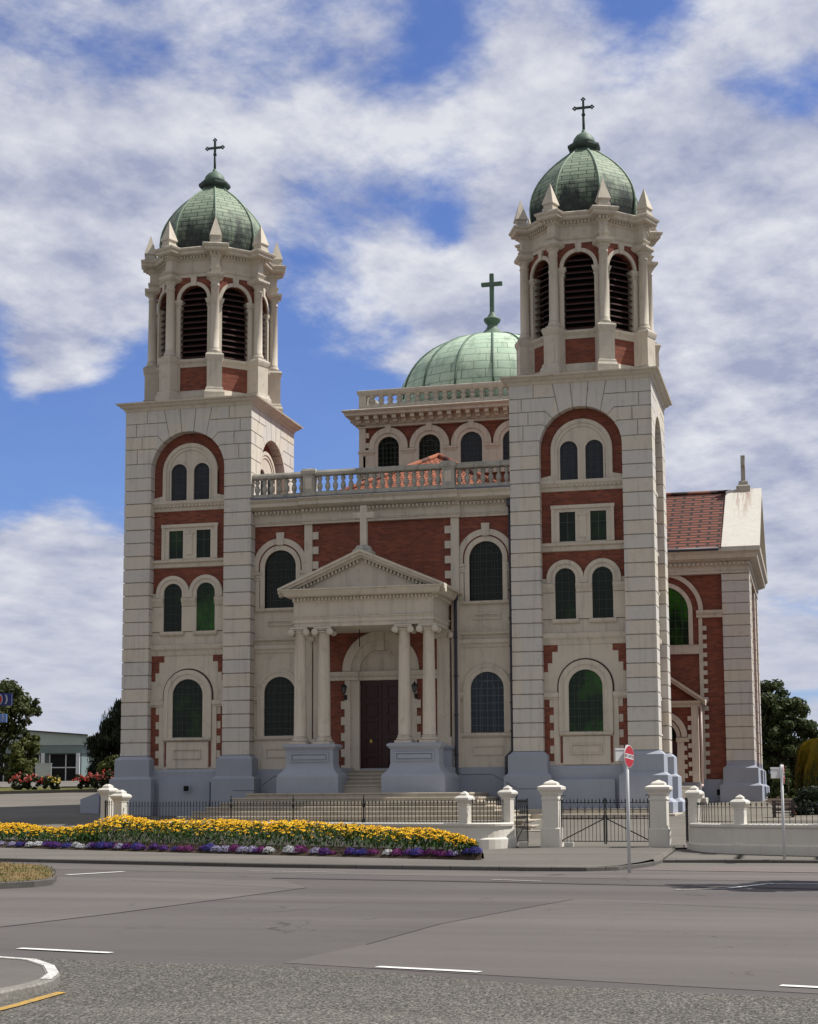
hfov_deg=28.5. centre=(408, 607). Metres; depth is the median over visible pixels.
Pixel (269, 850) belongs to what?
edging plant
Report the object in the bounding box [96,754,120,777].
bushy shrub
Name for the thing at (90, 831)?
yellow flowers
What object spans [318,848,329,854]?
edging plant
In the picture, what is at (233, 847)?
edging plant
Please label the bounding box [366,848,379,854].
edging plant
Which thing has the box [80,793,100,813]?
ramp wall
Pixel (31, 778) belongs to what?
rose bush
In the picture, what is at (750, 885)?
road marking
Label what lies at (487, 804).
iron railing
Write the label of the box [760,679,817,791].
broadleaf tree
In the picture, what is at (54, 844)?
edging plant
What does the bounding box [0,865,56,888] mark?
island kerb
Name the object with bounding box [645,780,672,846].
gate pillar
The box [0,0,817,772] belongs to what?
sky
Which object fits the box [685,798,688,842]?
iron gate
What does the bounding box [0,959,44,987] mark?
island paving
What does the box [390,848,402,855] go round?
edging plant
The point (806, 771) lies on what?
golden conifer
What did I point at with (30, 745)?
bushy shrub
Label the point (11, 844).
edging plant
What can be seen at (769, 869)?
paved strip
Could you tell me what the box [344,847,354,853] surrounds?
edging plant
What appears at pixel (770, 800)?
garden soil
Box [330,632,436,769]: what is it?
main doorway
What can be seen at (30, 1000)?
road marking
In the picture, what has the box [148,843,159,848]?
edging plant
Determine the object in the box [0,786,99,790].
lawn
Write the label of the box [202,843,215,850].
edging plant
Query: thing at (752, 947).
road patch
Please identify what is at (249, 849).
edging plant
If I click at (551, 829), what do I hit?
gate pillar
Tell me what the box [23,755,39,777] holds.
window
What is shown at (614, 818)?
iron gate
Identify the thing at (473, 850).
edging plant
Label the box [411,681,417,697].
wall lantern
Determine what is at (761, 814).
fence railing
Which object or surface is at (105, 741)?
conifer tree
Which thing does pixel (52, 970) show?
kerb paint
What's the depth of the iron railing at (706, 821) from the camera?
43.92 m
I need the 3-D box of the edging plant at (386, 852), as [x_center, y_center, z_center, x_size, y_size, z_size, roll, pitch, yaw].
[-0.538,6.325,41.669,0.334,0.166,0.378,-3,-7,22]
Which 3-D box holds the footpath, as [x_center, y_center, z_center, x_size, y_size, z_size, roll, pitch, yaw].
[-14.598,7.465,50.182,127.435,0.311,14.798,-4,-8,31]
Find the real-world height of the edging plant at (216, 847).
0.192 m
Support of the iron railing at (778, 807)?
on the boundary wall at (739, 835)
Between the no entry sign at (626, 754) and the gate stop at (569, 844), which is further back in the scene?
the gate stop at (569, 844)
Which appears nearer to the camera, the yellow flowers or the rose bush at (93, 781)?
the yellow flowers
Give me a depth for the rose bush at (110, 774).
72.84 m
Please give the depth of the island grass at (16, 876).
34.33 m
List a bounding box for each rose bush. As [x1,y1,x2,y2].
[9,772,30,789]
[22,773,43,789]
[36,775,53,788]
[48,775,60,789]
[72,774,89,788]
[85,772,106,788]
[98,769,113,785]
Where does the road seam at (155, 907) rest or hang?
on the road patch at (61, 898)
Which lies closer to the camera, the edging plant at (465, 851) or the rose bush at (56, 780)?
the edging plant at (465, 851)
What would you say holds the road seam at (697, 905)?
on the road patch at (752, 947)
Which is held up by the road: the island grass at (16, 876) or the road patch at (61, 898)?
the road patch at (61, 898)
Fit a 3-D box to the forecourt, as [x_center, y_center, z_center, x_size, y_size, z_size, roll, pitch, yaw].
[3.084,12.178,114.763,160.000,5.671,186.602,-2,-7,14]
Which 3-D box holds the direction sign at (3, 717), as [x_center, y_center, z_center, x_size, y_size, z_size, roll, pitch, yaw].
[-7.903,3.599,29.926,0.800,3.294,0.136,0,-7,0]
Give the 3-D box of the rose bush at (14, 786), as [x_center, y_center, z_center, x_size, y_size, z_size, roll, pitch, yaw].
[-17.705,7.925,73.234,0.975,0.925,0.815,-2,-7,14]
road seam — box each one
[1,887,306,926]
[276,877,817,888]
[368,899,571,943]
[577,900,813,910]
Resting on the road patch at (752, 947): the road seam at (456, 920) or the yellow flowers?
the road seam at (456, 920)
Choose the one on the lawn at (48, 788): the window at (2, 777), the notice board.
the notice board
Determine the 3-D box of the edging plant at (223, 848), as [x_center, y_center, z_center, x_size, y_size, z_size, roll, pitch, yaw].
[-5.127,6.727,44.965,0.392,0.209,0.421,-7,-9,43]
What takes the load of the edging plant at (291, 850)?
on the flower bed soil at (341, 850)
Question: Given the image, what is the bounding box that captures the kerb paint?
[0,956,58,978]
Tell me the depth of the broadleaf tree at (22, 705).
79.57 m
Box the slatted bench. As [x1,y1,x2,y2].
[772,800,795,817]
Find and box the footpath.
[0,846,817,866]
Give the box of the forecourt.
[0,781,817,847]
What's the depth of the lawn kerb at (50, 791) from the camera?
71.84 m
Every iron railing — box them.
[104,800,111,820]
[127,794,456,822]
[470,798,504,822]
[697,801,732,822]
[748,801,817,823]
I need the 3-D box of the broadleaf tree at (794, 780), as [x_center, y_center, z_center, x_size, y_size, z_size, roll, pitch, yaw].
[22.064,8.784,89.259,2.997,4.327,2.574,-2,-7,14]
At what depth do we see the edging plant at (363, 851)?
42.05 m
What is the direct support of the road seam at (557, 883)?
on the road
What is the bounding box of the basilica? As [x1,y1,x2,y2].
[109,97,769,831]
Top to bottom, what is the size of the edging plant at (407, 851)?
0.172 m
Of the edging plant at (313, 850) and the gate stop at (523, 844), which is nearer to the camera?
the edging plant at (313, 850)
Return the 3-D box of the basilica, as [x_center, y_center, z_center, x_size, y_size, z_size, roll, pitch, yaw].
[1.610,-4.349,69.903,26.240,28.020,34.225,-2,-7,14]
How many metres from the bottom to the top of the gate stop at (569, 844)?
0.420 m
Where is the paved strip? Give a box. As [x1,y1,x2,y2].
[631,866,817,872]
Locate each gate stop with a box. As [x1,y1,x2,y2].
[519,842,527,846]
[565,842,573,846]
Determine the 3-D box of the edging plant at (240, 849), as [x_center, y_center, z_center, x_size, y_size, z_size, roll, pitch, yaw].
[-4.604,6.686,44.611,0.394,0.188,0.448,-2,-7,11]
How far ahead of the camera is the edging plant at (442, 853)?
40.50 m
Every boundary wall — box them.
[97,784,517,848]
[684,786,817,855]
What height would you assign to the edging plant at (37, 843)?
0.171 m
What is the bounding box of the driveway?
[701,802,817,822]
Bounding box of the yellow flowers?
[0,814,479,855]
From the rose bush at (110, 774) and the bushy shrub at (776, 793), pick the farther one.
the bushy shrub at (776, 793)
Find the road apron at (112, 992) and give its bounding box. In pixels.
[0,958,817,1023]
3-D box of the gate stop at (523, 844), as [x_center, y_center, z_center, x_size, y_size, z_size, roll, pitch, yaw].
[3.279,6.905,46.049,0.240,0.420,0.200,-2,-7,14]
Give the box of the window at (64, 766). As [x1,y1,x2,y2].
[49,754,75,780]
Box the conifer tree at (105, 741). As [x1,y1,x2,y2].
[82,698,121,783]
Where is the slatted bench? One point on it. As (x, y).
(774, 810)
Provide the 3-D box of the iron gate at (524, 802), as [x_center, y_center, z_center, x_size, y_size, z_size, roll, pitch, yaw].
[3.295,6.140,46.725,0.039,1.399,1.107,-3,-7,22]
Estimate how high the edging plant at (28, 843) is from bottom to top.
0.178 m
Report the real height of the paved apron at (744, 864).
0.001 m
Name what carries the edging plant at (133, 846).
on the flower bed soil at (341, 850)
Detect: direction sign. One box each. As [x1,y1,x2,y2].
[0,693,12,705]
[0,714,6,721]
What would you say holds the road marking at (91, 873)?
on the road
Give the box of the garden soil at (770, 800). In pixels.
[766,793,797,806]
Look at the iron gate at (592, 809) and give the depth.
45.83 m
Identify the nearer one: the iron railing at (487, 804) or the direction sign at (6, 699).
the direction sign at (6, 699)
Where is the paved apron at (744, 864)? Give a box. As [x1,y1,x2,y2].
[655,863,817,866]
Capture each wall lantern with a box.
[341,683,346,699]
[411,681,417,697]
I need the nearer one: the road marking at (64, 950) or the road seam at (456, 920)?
the road marking at (64, 950)
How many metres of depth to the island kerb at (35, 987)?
13.73 m
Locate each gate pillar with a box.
[537,780,565,846]
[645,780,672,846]
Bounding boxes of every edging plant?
[7,841,15,845]
[25,841,34,846]
[31,841,41,845]
[49,841,61,847]
[75,843,84,847]
[114,843,124,848]
[130,842,140,848]
[135,844,146,849]
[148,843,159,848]
[159,845,168,850]
[175,846,184,850]
[182,845,193,850]
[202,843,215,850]
[210,845,220,851]
[218,845,230,851]
[228,844,240,850]
[236,846,248,851]
[246,845,257,852]
[256,846,266,851]
[263,846,275,852]
[282,845,292,852]
[289,847,301,852]
[292,845,307,852]
[309,847,318,853]
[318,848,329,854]
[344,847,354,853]
[358,848,367,854]
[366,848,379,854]
[382,849,392,854]
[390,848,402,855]
[403,849,412,854]
[410,848,424,855]
[415,849,424,855]
[425,848,434,854]
[432,849,444,854]
[437,851,445,856]
[445,850,454,855]
[461,847,469,853]
[469,846,482,853]
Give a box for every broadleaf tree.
[0,678,42,787]
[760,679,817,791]
[789,738,810,789]
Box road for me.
[0,837,817,998]
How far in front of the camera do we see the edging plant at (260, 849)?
44.05 m
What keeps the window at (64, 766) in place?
in the building
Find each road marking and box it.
[0,992,65,1009]
[16,948,110,952]
[66,871,124,874]
[377,966,480,971]
[729,883,772,887]
[780,984,817,987]
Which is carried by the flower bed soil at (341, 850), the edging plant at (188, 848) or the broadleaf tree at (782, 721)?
the edging plant at (188, 848)
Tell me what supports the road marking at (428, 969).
on the road patch at (752, 947)
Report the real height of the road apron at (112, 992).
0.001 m
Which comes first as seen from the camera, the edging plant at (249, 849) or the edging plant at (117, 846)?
the edging plant at (249, 849)
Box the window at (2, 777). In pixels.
[0,755,9,781]
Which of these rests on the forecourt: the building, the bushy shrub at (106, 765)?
the building
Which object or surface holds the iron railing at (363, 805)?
on the boundary wall at (499, 835)
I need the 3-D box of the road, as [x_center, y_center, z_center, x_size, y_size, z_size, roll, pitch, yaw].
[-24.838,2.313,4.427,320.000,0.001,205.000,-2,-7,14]
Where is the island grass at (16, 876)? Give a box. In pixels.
[0,863,52,881]
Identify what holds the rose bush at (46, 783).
on the lawn at (48, 788)
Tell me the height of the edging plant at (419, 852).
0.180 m
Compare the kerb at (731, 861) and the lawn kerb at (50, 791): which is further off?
the lawn kerb at (50, 791)
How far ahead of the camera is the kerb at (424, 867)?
38.77 m
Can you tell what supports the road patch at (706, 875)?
on the road
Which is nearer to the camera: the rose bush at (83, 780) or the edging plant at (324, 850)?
the edging plant at (324, 850)
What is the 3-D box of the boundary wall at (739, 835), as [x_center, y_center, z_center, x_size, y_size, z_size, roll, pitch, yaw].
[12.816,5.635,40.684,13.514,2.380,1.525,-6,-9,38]
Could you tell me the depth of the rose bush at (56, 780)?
72.97 m
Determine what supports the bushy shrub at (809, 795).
on the forecourt
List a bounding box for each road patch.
[0,877,305,926]
[15,863,817,881]
[283,899,817,993]
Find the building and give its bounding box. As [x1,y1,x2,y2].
[0,730,110,781]
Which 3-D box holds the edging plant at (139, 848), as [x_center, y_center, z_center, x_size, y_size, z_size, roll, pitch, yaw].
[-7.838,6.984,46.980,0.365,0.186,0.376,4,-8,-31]
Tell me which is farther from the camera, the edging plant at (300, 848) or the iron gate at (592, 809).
the iron gate at (592, 809)
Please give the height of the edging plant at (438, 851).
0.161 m
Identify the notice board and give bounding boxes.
[35,763,51,787]
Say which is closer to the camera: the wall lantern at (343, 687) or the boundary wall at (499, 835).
the boundary wall at (499, 835)
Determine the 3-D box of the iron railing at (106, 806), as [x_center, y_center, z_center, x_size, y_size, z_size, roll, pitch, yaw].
[-9.817,6.623,52.596,0.192,0.700,1.271,3,-7,-25]
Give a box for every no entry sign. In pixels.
[614,745,633,872]
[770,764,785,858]
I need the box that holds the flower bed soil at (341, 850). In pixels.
[0,839,483,859]
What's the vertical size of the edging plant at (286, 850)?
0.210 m
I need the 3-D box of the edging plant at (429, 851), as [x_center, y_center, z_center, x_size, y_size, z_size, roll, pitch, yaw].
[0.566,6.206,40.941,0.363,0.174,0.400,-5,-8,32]
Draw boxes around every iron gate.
[516,795,528,842]
[561,795,606,843]
[605,794,649,843]
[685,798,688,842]
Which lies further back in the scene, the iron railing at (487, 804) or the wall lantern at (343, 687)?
the wall lantern at (343, 687)
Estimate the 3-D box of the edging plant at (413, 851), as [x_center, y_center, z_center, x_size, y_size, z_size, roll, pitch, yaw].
[0.227,6.230,41.109,0.412,0.217,0.398,-1,-7,8]
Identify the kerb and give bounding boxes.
[0,789,97,793]
[0,858,662,870]
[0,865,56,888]
[0,958,59,1001]
[663,859,817,862]
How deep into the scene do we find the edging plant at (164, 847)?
46.34 m
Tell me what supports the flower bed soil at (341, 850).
on the footpath
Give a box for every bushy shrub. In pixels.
[0,734,40,783]
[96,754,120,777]
[766,768,796,798]
[790,786,817,814]
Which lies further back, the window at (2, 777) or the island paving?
the window at (2, 777)
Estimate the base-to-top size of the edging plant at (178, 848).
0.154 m
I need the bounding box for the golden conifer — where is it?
[794,738,817,797]
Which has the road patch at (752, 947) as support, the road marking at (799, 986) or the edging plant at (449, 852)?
the road marking at (799, 986)
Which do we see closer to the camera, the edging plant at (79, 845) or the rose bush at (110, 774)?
the edging plant at (79, 845)

